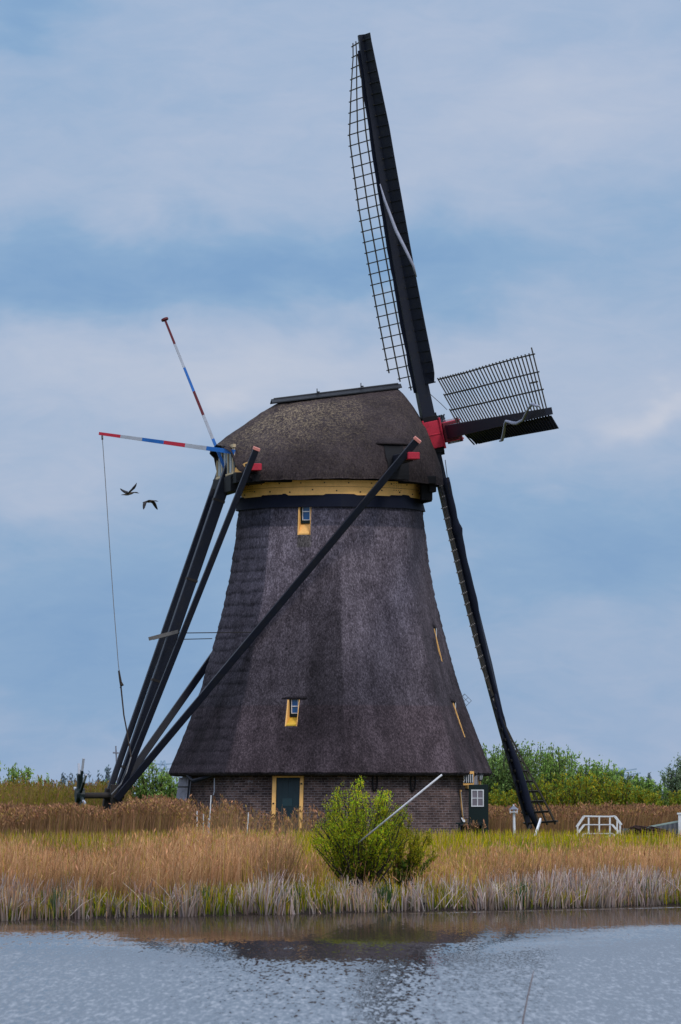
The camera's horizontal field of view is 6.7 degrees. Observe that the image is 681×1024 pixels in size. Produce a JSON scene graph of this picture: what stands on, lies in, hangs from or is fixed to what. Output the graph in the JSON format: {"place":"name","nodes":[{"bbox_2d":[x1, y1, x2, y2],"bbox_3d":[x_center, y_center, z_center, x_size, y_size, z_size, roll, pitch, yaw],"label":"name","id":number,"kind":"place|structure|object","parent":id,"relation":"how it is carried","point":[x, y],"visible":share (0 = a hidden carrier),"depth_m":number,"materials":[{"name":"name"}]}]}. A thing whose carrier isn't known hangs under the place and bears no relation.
{"place":"outdoors","nodes":[
{"label":"outdoors","id":0,"kind":"place"},
{"bbox_2d":[120,483,137,495],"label":"flying goose","id":1,"kind":"object","parent":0,"point":[127,493],"visible":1,"depth_m":219.27},
{"bbox_2d":[143,500,157,509],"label":"flying goose","id":2,"kind":"object","parent":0,"point":[153,502],"visible":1,"depth_m":219.77},
{"bbox_2d":[0,905,680,1023],"bbox_3d":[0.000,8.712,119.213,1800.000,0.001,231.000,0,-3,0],"label":"water","id":3,"kind":"structure","parent":0,"point":[604,965],"depth_m":95.77,"materials":[{"name":"blue liquid"}]},
{"bbox_2d":[0,862,680,920],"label":"edge reeds","id":4,"kind":"object","parent":3,"relation":"in","point":[560,890],"visible":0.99,"depth_m":145.71,"materials":[{"name":"beige plant"}]},
{"bbox_2d":[522,971,533,1023],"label":"reed stem","id":5,"kind":"object","parent":3,"relation":"in","point":[527,1000],"visible":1,"depth_m":69.29,"materials":[{"name":"grey plant"}]},
{"bbox_2d":[0,851,680,920],"bbox_3d":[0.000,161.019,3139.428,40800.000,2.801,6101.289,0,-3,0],"label":"ground","id":6,"kind":"structure","parent":0,"point":[142,914],"depth_m":143.62,"materials":[{"name":"brown soil"}]},
{"bbox_2d":[0,763,20,790],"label":"willow shrub","id":7,"kind":"object","parent":6,"relation":"on","point":[9,774],"visible":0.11,"depth_m":261.75,"materials":[{"name":"green plant"}]},
{"bbox_2d":[3,765,33,786],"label":"willow shrub","id":8,"kind":"object","parent":6,"relation":"on","point":[28,772],"visible":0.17,"depth_m":261.55,"materials":[{"name":"green plant"}]},
{"bbox_2d":[32,773,52,793],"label":"willow shrub","id":9,"kind":"object","parent":6,"relation":"on","point":[42,781],"visible":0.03,"depth_m":261.46,"materials":[{"name":"green plant"}]},
{"bbox_2d":[58,773,76,789],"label":"distant tree","id":10,"kind":"object","parent":6,"relation":"on","point":[64,778],"visible":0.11,"depth_m":436.87,"materials":[{"name":"green plant"}]},
{"bbox_2d":[0,773,135,807],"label":"reeds","id":11,"kind":"object","parent":6,"relation":"on","point":[60,793],"visible":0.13,"depth_m":226.60,"materials":[{"name":"plant"}]},
{"bbox_2d":[96,765,110,784],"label":"distant tree","id":12,"kind":"object","parent":6,"relation":"on","point":[107,775],"visible":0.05,"depth_m":408.77,"materials":[{"name":"green plant"}]},
{"bbox_2d":[113,746,118,780],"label":"thin mast","id":13,"kind":"object","parent":6,"relation":"on","point":[115,752],"visible":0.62,"depth_m":221.29,"materials":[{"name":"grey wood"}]},
{"bbox_2d":[126,778,145,799],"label":"willow tree","id":14,"kind":"object","parent":6,"relation":"on","point":[132,788],"visible":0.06,"depth_m":249.65,"materials":[{"name":"green plant"}]},
{"bbox_2d":[135,760,166,799],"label":"willow tree","id":15,"kind":"object","parent":6,"relation":"on","point":[145,790],"visible":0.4,"depth_m":249.54,"materials":[{"name":"green plant"}]},
{"bbox_2d":[147,760,171,788],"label":"power pylon","id":16,"kind":"object","parent":6,"relation":"on","point":[164,764],"visible":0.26,"depth_m":898.75,"materials":[{"name":"metal"}]},
{"bbox_2d":[0,793,324,840],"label":"plumed reeds","id":17,"kind":"object","parent":6,"relation":"on","point":[161,813],"visible":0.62,"depth_m":196.71,"materials":[{"name":"beige plant"}]},
{"bbox_2d":[149,766,178,799],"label":"willow tree","id":18,"kind":"object","parent":6,"relation":"on","point":[169,783],"visible":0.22,"depth_m":249.47,"materials":[{"name":"green plant"}]},
{"bbox_2d":[73,33,558,837],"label":"windmill","id":19,"kind":"object","parent":6,"relation":"on","point":[327,667],"visible":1,"depth_m":216.99,"materials":[{"name":"brown plant"}]},
{"bbox_2d":[216,444,235,478],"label":"rear window","id":20,"kind":"structure","parent":19,"relation":"in","point":[226,457],"depth_m":218.90,"materials":[{"name":"glass"}]},
{"bbox_2d":[271,776,303,837],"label":"door","id":21,"kind":"structure","parent":19,"relation":"in","point":[287,791],"depth_m":214.67,"materials":[{"name":"yellow paint"}]},
{"bbox_2d":[282,688,306,725],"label":"window","id":22,"kind":"structure","parent":19,"relation":"in","point":[292,711],"depth_m":215.35,"materials":[{"name":"yellow paint"}]},
{"bbox_2d":[297,507,310,534],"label":"window","id":23,"kind":"structure","parent":19,"relation":"in","point":[304,513],"depth_m":217.09,"materials":[{"name":"yellow paint"}]},
{"bbox_2d":[372,776,377,791],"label":"rope loop","id":24,"kind":"object","parent":19,"relation":"hanging from","point":[374,790],"visible":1,"depth_m":214.59,"materials":[{"name":"black"}]},
{"bbox_2d":[410,772,415,791],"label":"rope loop","id":25,"kind":"object","parent":19,"relation":"hanging from","point":[412,790],"visible":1,"depth_m":215.36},
{"bbox_2d":[432,617,442,660],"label":"window","id":26,"kind":"structure","parent":19,"relation":"in","point":[433,623],"depth_m":218.74,"materials":[{"name":"yellow paint"}]},
{"bbox_2d":[450,692,465,736],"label":"window","id":27,"kind":"structure","parent":19,"relation":"in","point":[451,696],"depth_m":218.37,"materials":[{"name":"yellow paint"}]},
{"bbox_2d":[459,790,463,816],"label":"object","id":28,"kind":"structure","parent":19,"relation":"in","point":[459,790],"depth_m":217.52,"materials":[{"name":"yellow paint"}]},
{"bbox_2d":[463,771,487,831],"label":"side door","id":29,"kind":"structure","parent":19,"relation":"in","point":[478,793],"depth_m":216.78,"materials":[{"name":"green paint"}]},
{"bbox_2d":[0,818,680,903],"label":"tall reeds","id":30,"kind":"object","parent":6,"relation":"on","point":[187,858],"visible":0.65,"depth_m":147.30,"materials":[{"name":"beige plant"}]},
{"bbox_2d":[0,828,680,904],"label":"meadow grass","id":31,"kind":"structure","parent":6,"relation":"on","point":[73,838],"depth_m":174.75,"materials":[{"name":"green plant"}]},
{"bbox_2d":[310,775,411,891],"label":"willow bush","id":32,"kind":"object","parent":6,"relation":"on","point":[348,850],"visible":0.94,"depth_m":149.98,"materials":[{"name":"green plant"}]},
{"bbox_2d":[359,774,441,841],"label":"white pole","id":33,"kind":"object","parent":32,"relation":"in","point":[410,800],"visible":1,"depth_m":149.21,"materials":[{"name":"paint"}]},
{"bbox_2d":[380,813,439,890],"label":"young willow","id":34,"kind":"object","parent":6,"relation":"on","point":[414,857],"visible":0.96,"depth_m":150.59,"materials":[{"name":"green plant"}]},
{"bbox_2d":[393,846,430,890],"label":"leafy sapling","id":35,"kind":"object","parent":6,"relation":"on","point":[404,865],"visible":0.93,"depth_m":150.34,"materials":[{"name":"green plant"}]},
{"bbox_2d":[456,823,485,837],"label":"bench","id":36,"kind":"object","parent":6,"relation":"on","point":[478,828],"visible":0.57,"depth_m":214.08,"materials":[{"name":"green paint"}]},
{"bbox_2d":[462,817,486,835],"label":"doorside reeds","id":37,"kind":"object","parent":6,"relation":"on","point":[475,825],"visible":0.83,"depth_m":212.36,"materials":[{"name":"brown plant"}]},
{"bbox_2d":[481,743,512,800],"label":"willow tree","id":38,"kind":"object","parent":6,"relation":"on","point":[499,773],"visible":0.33,"depth_m":258.65,"materials":[{"name":"green plant"}]},
{"bbox_2d":[488,783,515,807],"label":"olive shrub","id":39,"kind":"object","parent":6,"relation":"on","point":[496,800],"visible":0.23,"depth_m":247.66,"materials":[{"name":"green plant"}]},
{"bbox_2d":[487,742,522,785],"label":"willow tree","id":40,"kind":"object","parent":6,"relation":"on","point":[503,755],"visible":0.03,"depth_m":266.33,"materials":[{"name":"green plant"}]},
{"bbox_2d":[509,804,517,832],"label":"bird table","id":41,"kind":"object","parent":6,"relation":"on","point":[513,807],"visible":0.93,"depth_m":215.66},
{"bbox_2d":[494,740,546,793],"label":"willow tree","id":42,"kind":"object","parent":6,"relation":"on","point":[527,761],"visible":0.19,"depth_m":258.82,"materials":[{"name":"green plant"}]},
{"bbox_2d":[507,785,536,806],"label":"olive shrub","id":43,"kind":"object","parent":6,"relation":"on","point":[514,795],"visible":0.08,"depth_m":252.80,"materials":[{"name":"green plant"}]},
{"bbox_2d":[535,818,540,835],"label":"leaning board","id":44,"kind":"object","parent":6,"relation":"on","point":[539,823],"visible":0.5,"depth_m":206.84,"materials":[{"name":"white paint"}]},
{"bbox_2d":[522,739,560,778],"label":"willow tree","id":45,"kind":"object","parent":6,"relation":"on","point":[535,758],"visible":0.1,"depth_m":263.79,"materials":[{"name":"green plant"}]},
{"bbox_2d":[530,772,566,806],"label":"olive shrub","id":46,"kind":"object","parent":6,"relation":"on","point":[540,785],"visible":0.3,"depth_m":249.47,"materials":[{"name":"green plant"}]},
{"bbox_2d":[532,744,574,796],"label":"willow tree","id":47,"kind":"object","parent":6,"relation":"on","point":[550,764],"visible":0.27,"depth_m":261.74,"materials":[{"name":"green plant"}]},
{"bbox_2d":[559,751,584,781],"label":"willow tree","id":48,"kind":"object","parent":6,"relation":"on","point":[570,762],"visible":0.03,"depth_m":265.00,"materials":[{"name":"green plant"}]},
{"bbox_2d":[543,765,605,807],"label":"olive shrub","id":49,"kind":"object","parent":6,"relation":"on","point":[576,793],"visible":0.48,"depth_m":248.04,"materials":[{"name":"green plant"}]},
{"bbox_2d":[488,800,680,836],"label":"back reeds","id":50,"kind":"object","parent":6,"relation":"on","point":[568,817],"visible":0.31,"depth_m":226.49,"materials":[{"name":"brown plant"}]},
{"bbox_2d":[566,757,603,799],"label":"willow tree","id":51,"kind":"object","parent":6,"relation":"on","point":[582,769],"visible":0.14,"depth_m":259.36,"materials":[{"name":"green plant"}]},
{"bbox_2d":[578,770,618,806],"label":"olive shrub","id":52,"kind":"object","parent":6,"relation":"on","point":[599,787],"visible":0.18,"depth_m":252.96,"materials":[{"name":"green plant"}]},
{"bbox_2d":[576,815,621,837],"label":"footbridge","id":53,"kind":"object","parent":6,"relation":"on","point":[599,824],"visible":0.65,"depth_m":201.70,"materials":[{"name":"white paint"}]},
{"bbox_2d":[583,755,621,801],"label":"willow tree","id":54,"kind":"object","parent":6,"relation":"on","point":[599,770],"visible":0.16,"depth_m":257.71,"materials":[{"name":"green plant"}]},
{"bbox_2d":[596,777,642,806],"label":"olive shrub","id":55,"kind":"object","parent":6,"relation":"on","point":[618,796],"visible":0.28,"depth_m":252.36,"materials":[{"name":"green plant"}]},
{"bbox_2d":[609,763,639,799],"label":"willow tree","id":56,"kind":"object","parent":6,"relation":"on","point":[621,772],"visible":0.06,"depth_m":263.45,"materials":[{"name":"green plant"}]},
{"bbox_2d":[612,767,640,778],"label":"power pylon","id":57,"kind":"object","parent":6,"relation":"on","point":[622,768],"visible":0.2,"depth_m":898.99,"materials":[{"name":"metal"}]},
{"bbox_2d":[630,773,646,797],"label":"willow tree","id":58,"kind":"object","parent":6,"relation":"on","point":[637,782],"visible":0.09,"depth_m":267.57,"materials":[{"name":"green plant"}]},
{"bbox_2d":[632,785,664,805],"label":"olive shrub","id":59,"kind":"object","parent":6,"relation":"on","point":[642,799],"visible":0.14,"depth_m":253.22,"materials":[{"name":"green plant"}]},
{"bbox_2d":[622,821,677,837],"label":"retaining wall","id":60,"kind":"structure","parent":6,"relation":"on","point":[670,825],"depth_m":203.58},
{"bbox_2d":[677,813,680,836],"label":"white post","id":61,"kind":"object","parent":60,"relation":"attached to","point":[679,821],"visible":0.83,"depth_m":202.66,"materials":[{"name":"paint"}]},
{"bbox_2d":[624,825,678,839],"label":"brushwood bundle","id":62,"kind":"object","parent":6,"relation":"on","point":[638,828],"visible":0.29,"depth_m":200.57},
{"bbox_2d":[645,772,657,791],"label":"distant tree","id":63,"kind":"object","parent":6,"relation":"on","point":[649,776],"visible":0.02,"depth_m":519.32,"materials":[{"name":"green plant"}]},
{"bbox_2d":[642,778,670,805],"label":"willow tree","id":64,"kind":"object","parent":6,"relation":"on","point":[650,785],"visible":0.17,"depth_m":267.55,"materials":[{"name":"green plant"}]},
{"bbox_2d":[644,790,680,805],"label":"olive shrub","id":65,"kind":"object","parent":6,"relation":"on","point":[654,798],"visible":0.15,"depth_m":249.66,"materials":[{"name":"green plant"}]},
{"bbox_2d":[653,767,679,805],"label":"distant tree","id":66,"kind":"object","parent":6,"relation":"on","point":[665,780],"visible":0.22,"depth_m":319.43,"materials":[{"name":"green plant"}]},
{"bbox_2d":[664,754,680,795],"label":"distant tree","id":67,"kind":"object","parent":6,"relation":"on","point":[677,774],"visible":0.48,"depth_m":319.54,"materials":[{"name":"green plant"}]},
{"bbox_2d":[672,790,680,801],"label":"olive shrub","id":68,"kind":"object","parent":6,"relation":"on","point":[679,792],"visible":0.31,"depth_m":250.02,"materials":[{"name":"green plant"}]},
{"bbox_2d":[0,0,680,793],"label":"sky","id":69,"kind":"structure","parent":0,"point":[188,163],"materials":[{"name":"blue"}]},
{"bbox_2d":[2,835,679,888],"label":"lawn grass","id":70,"kind":"structure","parent":0,"point":[482,844],"depth_m":170.86,"materials":[{"name":"green plant"}]}
]}

